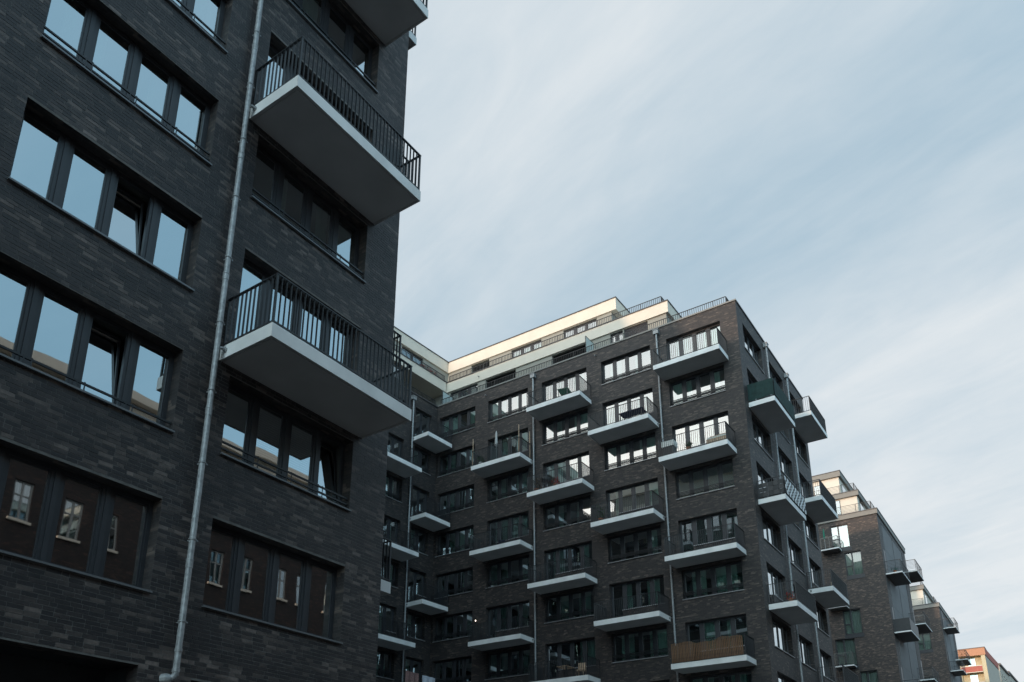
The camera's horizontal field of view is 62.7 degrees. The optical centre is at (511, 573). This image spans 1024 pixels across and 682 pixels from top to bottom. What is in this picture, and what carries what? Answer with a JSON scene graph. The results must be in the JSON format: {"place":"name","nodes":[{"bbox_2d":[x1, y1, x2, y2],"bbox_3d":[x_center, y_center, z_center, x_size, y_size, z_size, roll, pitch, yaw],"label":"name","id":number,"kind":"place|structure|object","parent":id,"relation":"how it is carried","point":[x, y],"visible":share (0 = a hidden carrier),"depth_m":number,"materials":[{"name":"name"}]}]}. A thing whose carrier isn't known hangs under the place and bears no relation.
{"place":"outdoors","nodes":[
{"label":"outdoors","id":0,"kind":"place"},
{"bbox_2d":[0,0,427,681],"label":"apartment building","id":1,"kind":"structure","parent":0,"point":[204,408],"depth_m":15.59,"materials":[{"name":"black brick"}]},
{"bbox_2d":[0,446,153,592],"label":"window","id":2,"kind":"structure","parent":1,"relation":"in","point":[53,516],"depth_m":13.13,"materials":[{"name":"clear glass"}]},
{"bbox_2d":[0,261,174,432],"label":"window","id":3,"kind":"structure","parent":1,"relation":"in","point":[44,331],"depth_m":13.79,"materials":[{"name":"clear glass"}]},
{"bbox_2d":[7,107,194,291],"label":"window","id":4,"kind":"structure","parent":1,"relation":"in","point":[49,165],"depth_m":14.58,"materials":[{"name":"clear glass"}]},
{"bbox_2d":[40,0,211,166],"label":"window","id":5,"kind":"structure","parent":1,"relation":"in","point":[74,28],"depth_m":15.53,"materials":[{"name":"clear glass"}]},
{"bbox_2d":[167,0,227,53],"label":"window","id":6,"kind":"structure","parent":1,"relation":"in","point":[207,16],"depth_m":17.42,"materials":[{"name":"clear glass"}]},
{"bbox_2d":[201,523,342,643],"bbox_3d":[-4.547,0.242,16.196,0.370,1.675,3.360,-12,-22,32],"label":"window","id":7,"kind":"structure","parent":1,"relation":"in","point":[249,578],"depth_m":16.20,"materials":[{"name":"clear glass"}]},
{"bbox_2d":[220,383,351,511],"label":"window","id":8,"kind":"structure","parent":1,"relation":"in","point":[259,436],"depth_m":17.11,"materials":[{"name":"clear glass"}]},
{"bbox_2d":[235,257,352,368],"bbox_3d":[-4.664,-4.925,17.981,0.088,2.430,3.320,-12,-22,32],"label":"window","id":9,"kind":"structure","parent":1,"relation":"in","point":[252,274],"depth_m":18.01,"materials":[{"name":"blue glass"}]},
{"bbox_2d":[251,145,365,283],"bbox_3d":[-4.547,-8.084,18.938,0.370,1.675,3.360,-12,-22,32],"label":"window","id":10,"kind":"structure","parent":1,"relation":"in","point":[275,188],"depth_m":18.95,"materials":[{"name":"black glass"}]},
{"bbox_2d":[264,43,366,137],"bbox_3d":[-4.664,-10.476,19.809,0.088,2.430,3.320,-12,-22,32],"label":"window","id":11,"kind":"structure","parent":1,"relation":"in","point":[273,51],"depth_m":19.15,"materials":[{"name":"black glass"}]},
{"bbox_2d":[286,0,378,93],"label":"window","id":12,"kind":"structure","parent":1,"relation":"in","point":[321,15],"depth_m":21.22,"materials":[{"name":"black glass"}]},
{"bbox_2d":[557,387,570,394],"bbox_3d":[3.298,-11.085,52.494,0.700,0.720,0.800,-7,-20,21],"label":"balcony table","id":13,"kind":"object","parent":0,"point":[566,388],"visible":0.53,"depth_m":52.45,"materials":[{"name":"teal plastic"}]},
{"bbox_2d":[661,439,677,455],"bbox_3d":[8.819,-6.886,46.927,0.720,0.950,0.560,-12,-22,32],"label":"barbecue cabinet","id":14,"kind":"object","parent":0,"point":[673,442],"visible":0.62,"depth_m":46.75,"materials":[{"name":"metal"}]},
{"bbox_2d":[394,0,1023,681],"label":"sky","id":15,"kind":"structure","parent":0,"point":[848,173],"materials":[{"name":"blue"}]},
{"bbox_2d":[812,470,938,681],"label":"apartment building","id":16,"kind":"structure","parent":0,"point":[876,629],"depth_m":76.43,"materials":[{"name":"grey brick"}]},
{"bbox_2d":[830,524,851,552],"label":"window","id":17,"kind":"structure","parent":16,"relation":"in","point":[841,531],"depth_m":78.55,"materials":[{"name":"teal glass"}]},
{"bbox_2d":[835,638,858,670],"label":"window","id":18,"kind":"structure","parent":16,"relation":"in","point":[842,645],"depth_m":75.60,"materials":[{"name":"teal glass"}]},
{"bbox_2d":[843,608,864,638],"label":"window","id":19,"kind":"structure","parent":16,"relation":"in","point":[852,618],"depth_m":75.87,"materials":[{"name":"teal glass"}]},
{"bbox_2d":[844,550,864,579],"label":"window","id":20,"kind":"structure","parent":16,"relation":"in","point":[853,560],"depth_m":77.16,"materials":[{"name":"teal glass"}]},
{"bbox_2d":[860,670,878,681],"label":"window","id":21,"kind":"structure","parent":16,"relation":"in","point":[872,675],"depth_m":73.91,"materials":[{"name":"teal glass"}]},
{"bbox_2d":[909,581,971,681],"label":"apartment building","id":22,"kind":"structure","parent":0,"point":[938,649],"depth_m":104.47,"materials":[{"name":"grey brick"}]},
{"bbox_2d":[918,633,932,653],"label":"window","id":23,"kind":"structure","parent":22,"relation":"in","point":[925,645],"depth_m":104.47,"materials":[{"name":"teal glass"}]},
{"bbox_2d":[957,646,1000,681],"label":"orange house","id":24,"kind":"structure","parent":0,"point":[983,667],"depth_m":150.35,"materials":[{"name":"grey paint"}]},
{"bbox_2d":[970,673,978,681],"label":"window","id":25,"kind":"structure","parent":24,"relation":"in","point":[973,677],"depth_m":150.27,"materials":[{"name":"white glass"}]},
{"label":"ground","id":26,"kind":"structure","parent":0,"visible":0},
{"bbox_2d":[376,296,858,681],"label":"apartment building","id":27,"kind":"structure","parent":26,"relation":"on","point":[700,540],"depth_m":50.58,"materials":[{"name":"black brick"}]},
{"bbox_2d":[376,650,393,679],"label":"window","id":28,"kind":"structure","parent":27,"relation":"in","point":[384,659],"depth_m":51.34,"materials":[{"name":"black glass"}]},
{"bbox_2d":[378,604,393,633],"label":"window","id":29,"kind":"structure","parent":27,"relation":"in","point":[385,611],"depth_m":52.32,"materials":[{"name":"black glass"}]},
{"bbox_2d":[381,560,396,587],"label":"window","id":30,"kind":"structure","parent":27,"relation":"in","point":[393,566],"depth_m":53.41,"materials":[{"name":"black glass"}]},
{"bbox_2d":[383,516,397,542],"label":"window","id":31,"kind":"structure","parent":27,"relation":"in","point":[387,520],"depth_m":54.38,"materials":[{"name":"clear glass"}]},
{"bbox_2d":[385,474,401,502],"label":"window","id":32,"kind":"structure","parent":27,"relation":"in","point":[392,484],"depth_m":54.89,"materials":[{"name":"black glass"}]},
{"bbox_2d":[388,434,401,456],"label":"window","id":33,"kind":"structure","parent":27,"relation":"in","point":[393,441],"depth_m":56.23,"materials":[{"name":"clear glass"}]},
{"bbox_2d":[405,671,418,681],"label":"hanging cloth","id":34,"kind":"object","parent":27,"relation":"hanging from","point":[411,676],"visible":1,"depth_m":50.32,"materials":[{"name":"fabric"}]},
{"bbox_2d":[402,347,421,363],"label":"window","id":35,"kind":"structure","parent":27,"relation":"in","point":[403,348],"depth_m":62.23,"materials":[{"name":"clear glass"}]},
{"bbox_2d":[405,657,420,678],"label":"window","id":36,"kind":"structure","parent":27,"relation":"in","point":[412,665],"depth_m":53.51,"materials":[{"name":"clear glass"}]},
{"bbox_2d":[407,613,423,640],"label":"window","id":37,"kind":"structure","parent":27,"relation":"in","point":[413,619],"depth_m":54.25,"materials":[{"name":"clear glass"}]},
{"bbox_2d":[408,569,425,601],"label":"window","id":38,"kind":"structure","parent":27,"relation":"in","point":[415,577],"depth_m":55.59,"materials":[{"name":"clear glass"}]},
{"bbox_2d":[412,487,426,515],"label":"window","id":39,"kind":"structure","parent":27,"relation":"in","point":[417,494],"depth_m":57.37,"materials":[{"name":"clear glass"}]},
{"bbox_2d":[411,527,427,555],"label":"window","id":40,"kind":"structure","parent":27,"relation":"in","point":[421,535],"depth_m":56.10,"materials":[{"name":"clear glass"}]},
{"bbox_2d":[415,410,428,434],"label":"window","id":41,"kind":"structure","parent":27,"relation":"in","point":[419,415],"depth_m":59.21,"materials":[{"name":"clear glass"}]},
{"bbox_2d":[414,447,430,475],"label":"window","id":42,"kind":"structure","parent":27,"relation":"in","point":[424,456],"depth_m":57.90,"materials":[{"name":"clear glass"}]},
{"bbox_2d":[422,675,434,681],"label":"hanging cloth","id":43,"kind":"object","parent":27,"relation":"hanging from","point":[427,679],"visible":1,"depth_m":51.29,"materials":[{"name":"blue fabric"}]},
{"bbox_2d":[442,391,451,403],"bbox_3d":[-4.681,-12.111,60.614,0.040,1.930,1.130,-12,-22,32],"label":"terrace screen","id":44,"kind":"object","parent":27,"relation":"on","point":[445,395],"visible":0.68,"depth_m":60.65,"materials":[{"name":"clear glass"}]},
{"bbox_2d":[432,612,471,642],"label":"window","id":45,"kind":"structure","parent":27,"relation":"in","point":[454,626],"depth_m":54.40,"materials":[{"name":"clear glass"}]},
{"bbox_2d":[434,657,471,681],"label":"window","id":46,"kind":"structure","parent":27,"relation":"in","point":[455,670],"depth_m":53.64,"materials":[{"name":"clear glass"}]},
{"bbox_2d":[434,568,472,598],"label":"window","id":47,"kind":"structure","parent":27,"relation":"in","point":[460,582],"depth_m":55.65,"materials":[{"name":"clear glass"}]},
{"bbox_2d":[436,526,473,556],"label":"window","id":48,"kind":"structure","parent":27,"relation":"in","point":[459,540],"depth_m":56.04,"materials":[{"name":"clear glass"}]},
{"bbox_2d":[437,446,474,477],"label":"window","id":49,"kind":"structure","parent":27,"relation":"in","point":[460,460],"depth_m":58.07,"materials":[{"name":"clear glass"}]},
{"bbox_2d":[438,486,473,515],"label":"window","id":50,"kind":"structure","parent":27,"relation":"in","point":[461,499],"depth_m":57.22,"materials":[{"name":"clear glass"}]},
{"bbox_2d":[442,408,474,436],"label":"window","id":51,"kind":"structure","parent":27,"relation":"in","point":[464,421],"depth_m":58.93,"materials":[{"name":"clear glass"}]},
{"bbox_2d":[451,384,477,399],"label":"window","id":52,"kind":"structure","parent":27,"relation":"in","point":[471,387],"depth_m":61.41,"materials":[{"name":"glass"}]},
{"bbox_2d":[487,470,527,502],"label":"window","id":53,"kind":"structure","parent":27,"relation":"in","point":[514,484],"depth_m":54.86,"materials":[{"name":"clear glass"}]},
{"bbox_2d":[486,556,528,588],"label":"window","id":54,"kind":"structure","parent":27,"relation":"in","point":[514,570],"depth_m":53.03,"materials":[{"name":"clear glass"}]},
{"bbox_2d":[485,648,529,679],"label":"window","id":55,"kind":"structure","parent":27,"relation":"in","point":[512,663],"depth_m":51.14,"materials":[{"name":"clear glass"}]},
{"bbox_2d":[488,390,527,422],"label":"window","id":56,"kind":"structure","parent":27,"relation":"in","point":[516,403],"depth_m":56.65,"materials":[{"name":"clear glass"}]},
{"bbox_2d":[488,601,528,638],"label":"window","id":57,"kind":"structure","parent":27,"relation":"in","point":[517,609],"depth_m":52.24,"materials":[{"name":"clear glass"}]},
{"bbox_2d":[490,429,527,460],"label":"window","id":58,"kind":"structure","parent":27,"relation":"in","point":[523,434],"depth_m":55.77,"materials":[{"name":"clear glass"}]},
{"bbox_2d":[489,512,528,546],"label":"window","id":59,"kind":"structure","parent":27,"relation":"in","point":[523,518],"depth_m":53.87,"materials":[{"name":"clear glass"}]},
{"bbox_2d":[512,340,540,356],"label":"window","id":60,"kind":"structure","parent":27,"relation":"in","point":[540,340],"depth_m":61.23,"materials":[{"name":"clear glass"}]},
{"bbox_2d":[542,410,587,445],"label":"window","id":61,"kind":"structure","parent":27,"relation":"in","point":[576,424],"depth_m":53.40,"materials":[{"name":"clear glass"}]},
{"bbox_2d":[557,665,573,678],"bbox_3d":[3.008,5.619,47.199,0.700,0.740,0.900,-12,-22,32],"label":"balcony table","id":62,"kind":"object","parent":27,"relation":"on","point":[567,667],"visible":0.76,"depth_m":47.22,"materials":[{"name":"brown wood"}]},
{"bbox_2d":[544,370,586,401],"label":"window","id":63,"kind":"structure","parent":27,"relation":"in","point":[582,373],"depth_m":54.52,"materials":[{"name":"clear glass"}]},
{"bbox_2d":[545,453,588,487],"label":"window","id":64,"kind":"structure","parent":27,"relation":"in","point":[584,458],"depth_m":52.52,"materials":[{"name":"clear glass"}]},
{"bbox_2d":[543,497,590,531],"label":"window","id":65,"kind":"structure","parent":27,"relation":"in","point":[576,511],"depth_m":51.79,"materials":[{"name":"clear glass"}]},
{"bbox_2d":[546,542,591,579],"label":"window","id":66,"kind":"structure","parent":27,"relation":"in","point":[586,548],"depth_m":50.99,"materials":[{"name":"clear glass"}]},
{"bbox_2d":[544,589,593,623],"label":"window","id":67,"kind":"structure","parent":27,"relation":"in","point":[580,604],"depth_m":49.79,"materials":[{"name":"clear glass"}]},
{"bbox_2d":[547,638,594,679],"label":"window","id":68,"kind":"structure","parent":27,"relation":"in","point":[583,647],"depth_m":49.30,"materials":[{"name":"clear glass"}]},
{"bbox_2d":[564,319,596,337],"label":"window","id":69,"kind":"structure","parent":27,"relation":"in","point":[589,325],"depth_m":58.89,"materials":[{"name":"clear glass"}]},
{"bbox_2d":[576,663,585,675],"bbox_3d":[3.836,5.368,46.692,0.460,0.900,0.440,-8,-20,23],"label":"balcony chair","id":70,"kind":"object","parent":27,"relation":"on","point":[580,669],"visible":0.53,"depth_m":46.90,"materials":[{"name":"brown wood"}]},
{"bbox_2d":[585,336,593,351],"bbox_3d":[5.053,-14.264,54.395,0.040,2.030,1.130,-12,-22,32],"label":"terrace screen","id":71,"kind":"object","parent":27,"relation":"on","point":[588,342],"visible":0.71,"depth_m":54.41,"materials":[{"name":"clear glass"}]},
{"bbox_2d":[611,331,622,342],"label":"window","id":72,"kind":"structure","parent":27,"relation":"in","point":[620,337],"depth_m":54.66,"materials":[{"name":"clear glass"}]},
{"bbox_2d":[601,347,650,385],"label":"window","id":73,"kind":"structure","parent":27,"relation":"in","point":[640,361],"depth_m":52.11,"materials":[{"name":"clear glass"}]},
{"bbox_2d":[604,390,652,425],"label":"window","id":74,"kind":"structure","parent":27,"relation":"in","point":[649,394],"depth_m":51.25,"materials":[{"name":"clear glass"}]},
{"bbox_2d":[605,434,655,470],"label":"window","id":75,"kind":"structure","parent":27,"relation":"in","point":[641,449],"depth_m":50.14,"materials":[{"name":"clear glass"}]},
{"bbox_2d":[619,407,646,419],"bbox_3d":[7.095,-9.103,49.202,1.500,0.740,0.700,-12,-22,32],"label":"sofa","id":76,"kind":"object","parent":27,"relation":"on","point":[633,413],"visible":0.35,"depth_m":49.22,"materials":[{"name":"blue fabric"}]},
{"bbox_2d":[608,479,658,517],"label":"window","id":77,"kind":"structure","parent":27,"relation":"in","point":[650,485],"depth_m":49.56,"materials":[{"name":"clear glass"}]},
{"bbox_2d":[608,527,661,563],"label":"window","id":78,"kind":"structure","parent":27,"relation":"in","point":[647,542],"depth_m":48.59,"materials":[{"name":"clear glass"}]},
{"bbox_2d":[611,576,664,617],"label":"window","id":79,"kind":"structure","parent":27,"relation":"in","point":[654,584],"depth_m":47.67,"materials":[{"name":"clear glass"}]},
{"bbox_2d":[613,627,667,662],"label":"window","id":80,"kind":"structure","parent":27,"relation":"in","point":[651,643],"depth_m":46.50,"materials":[{"name":"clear glass"}]},
{"bbox_2d":[668,323,720,358],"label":"window","id":81,"kind":"structure","parent":27,"relation":"in","point":[693,340],"depth_m":49.71,"materials":[{"name":"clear glass"}]},
{"bbox_2d":[670,367,725,406],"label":"window","id":82,"kind":"structure","parent":27,"relation":"in","point":[689,389],"depth_m":48.68,"materials":[{"name":"clear glass"}]},
{"bbox_2d":[673,413,728,451],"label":"window","id":83,"kind":"structure","parent":27,"relation":"in","point":[681,444],"depth_m":47.88,"materials":[{"name":"clear glass"}]},
{"bbox_2d":[676,460,734,499],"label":"window","id":84,"kind":"structure","parent":27,"relation":"in","point":[694,482],"depth_m":46.85,"materials":[{"name":"clear glass"}]},
{"bbox_2d":[671,635,743,662],"bbox_3d":[9.747,3.760,42.152,3.760,1.054,0.068,-12,-22,32],"label":"cane screen","id":85,"kind":"object","parent":27,"relation":"attached to","point":[733,641],"visible":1,"depth_m":42.06,"materials":[{"name":"brown wicker"}]},
{"bbox_2d":[680,510,737,552],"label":"window","id":86,"kind":"structure","parent":27,"relation":"in","point":[705,522],"depth_m":46.10,"materials":[{"name":"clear glass"}]},
{"bbox_2d":[683,561,743,599],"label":"window","id":87,"kind":"structure","parent":27,"relation":"in","point":[698,583],"depth_m":44.89,"materials":[{"name":"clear glass"}]},
{"bbox_2d":[706,433,725,443],"bbox_3d":[11.187,-7.327,45.590,1.100,0.750,0.620,-12,-22,32],"label":"balcony bench","id":88,"kind":"object","parent":27,"relation":"on","point":[714,438],"visible":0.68,"depth_m":45.36,"materials":[{"name":"brown wood"}]},
{"bbox_2d":[687,615,747,661],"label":"window","id":89,"kind":"structure","parent":27,"relation":"in","point":[710,628],"depth_m":44.29,"materials":[{"name":"clear glass"}]},
{"bbox_2d":[690,671,751,681],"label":"window","id":90,"kind":"structure","parent":27,"relation":"in","point":[737,676],"depth_m":43.08,"materials":[{"name":"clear glass"}]},
{"bbox_2d":[700,374,759,400],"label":"window","id":91,"kind":"structure","parent":27,"relation":"in","point":[705,385],"depth_m":48.92,"materials":[{"name":"clear glass"}]},
{"bbox_2d":[697,331,764,373],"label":"window","id":92,"kind":"structure","parent":27,"relation":"in","point":[749,346],"depth_m":50.04,"materials":[{"name":"clear glass"}]},
{"bbox_2d":[704,420,773,461],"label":"window","id":93,"kind":"structure","parent":27,"relation":"in","point":[759,437],"depth_m":48.11,"materials":[{"name":"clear glass"}]},
{"bbox_2d":[708,467,771,496],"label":"window","id":94,"kind":"structure","parent":27,"relation":"in","point":[761,476],"depth_m":47.03,"materials":[{"name":"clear glass"}]},
{"bbox_2d":[712,515,783,555],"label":"window","id":95,"kind":"structure","parent":27,"relation":"in","point":[769,532],"depth_m":46.21,"materials":[{"name":"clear glass"}]},
{"bbox_2d":[716,566,782,600],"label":"window","id":96,"kind":"structure","parent":27,"relation":"in","point":[773,577],"depth_m":45.28,"materials":[{"name":"clear glass"}]},
{"bbox_2d":[720,619,794,657],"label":"window","id":97,"kind":"structure","parent":27,"relation":"in","point":[780,632],"depth_m":44.40,"materials":[{"name":"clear glass"}]},
{"bbox_2d":[724,674,791,681],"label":"window","id":98,"kind":"structure","parent":27,"relation":"in","point":[748,676],"depth_m":43.57,"materials":[{"name":"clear glass"}]},
{"bbox_2d":[747,378,794,420],"bbox_3d":[15.245,-9.868,47.502,1.368,1.069,4.134,-24,-30,51],"label":"fabric screen","id":99,"kind":"object","parent":27,"relation":"attached to","point":[760,389],"visible":1,"depth_m":46.69,"materials":[{"name":"green fabric"}]},
{"bbox_2d":[757,476,806,514],"bbox_3d":[15.244,-4.304,45.665,1.353,0.956,4.109,-24,-30,51],"label":"woven screen","id":100,"kind":"object","parent":27,"relation":"on","point":[796,498],"visible":1,"depth_m":44.85,"materials":[{"name":"black"}]},
{"bbox_2d":[778,452,794,485],"bbox_3d":[16.623,-6.613,51.424,0.370,1.675,3.200,-12,-22,32],"label":"window","id":101,"kind":"structure","parent":27,"relation":"in","point":[784,468],"depth_m":51.98,"materials":[{"name":"clear glass"}]},
{"bbox_2d":[788,541,805,575],"bbox_3d":[16.623,-1.063,49.596,0.370,1.675,3.200,-12,-22,32],"label":"window","id":102,"kind":"structure","parent":27,"relation":"in","point":[794,558],"depth_m":50.15,"materials":[{"name":"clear glass"}]},
{"bbox_2d":[795,438,808,467],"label":"window","id":103,"kind":"structure","parent":27,"relation":"in","point":[799,450],"depth_m":56.33,"materials":[{"name":"clear glass"}]},
{"bbox_2d":[799,477,807,497],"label":"window","id":104,"kind":"structure","parent":27,"relation":"in","point":[804,491],"depth_m":55.40,"materials":[{"name":"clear glass"}]},
{"bbox_2d":[799,638,815,670],"bbox_3d":[16.623,4.488,47.768,0.370,1.675,3.200,-12,-22,32],"label":"window","id":105,"kind":"structure","parent":27,"relation":"in","point":[804,647],"depth_m":48.33,"materials":[{"name":"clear glass"}]},
{"bbox_2d":[804,521,819,549],"bbox_3d":[19.003,-2.736,53.854,0.370,1.675,3.180,-12,-22,32],"label":"window","id":106,"kind":"structure","parent":27,"relation":"in","point":[809,534],"depth_m":54.46,"materials":[{"name":"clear glass"}]},
{"bbox_2d":[809,561,819,587],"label":"window","id":107,"kind":"structure","parent":27,"relation":"in","point":[814,575],"depth_m":53.57,"materials":[{"name":"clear glass"}]},
{"bbox_2d":[816,607,829,636],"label":"window","id":108,"kind":"structure","parent":27,"relation":"in","point":[820,625],"depth_m":52.74,"materials":[{"name":"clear glass"}]},
{"bbox_2d":[820,652,833,681],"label":"window","id":109,"kind":"structure","parent":27,"relation":"in","point":[824,659],"depth_m":51.73,"materials":[{"name":"clear glass"}]},
{"bbox_2d":[998,663,1010,681],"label":"pale house","id":110,"kind":"structure","parent":26,"relation":"on","point":[1004,674],"depth_m":169.45,"materials":[{"name":"white glass"}]},
{"bbox_2d":[1008,671,1017,681],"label":"pale house","id":111,"kind":"structure","parent":26,"relation":"on","point":[1012,678],"depth_m":183.25,"materials":[{"name":"white glass"}]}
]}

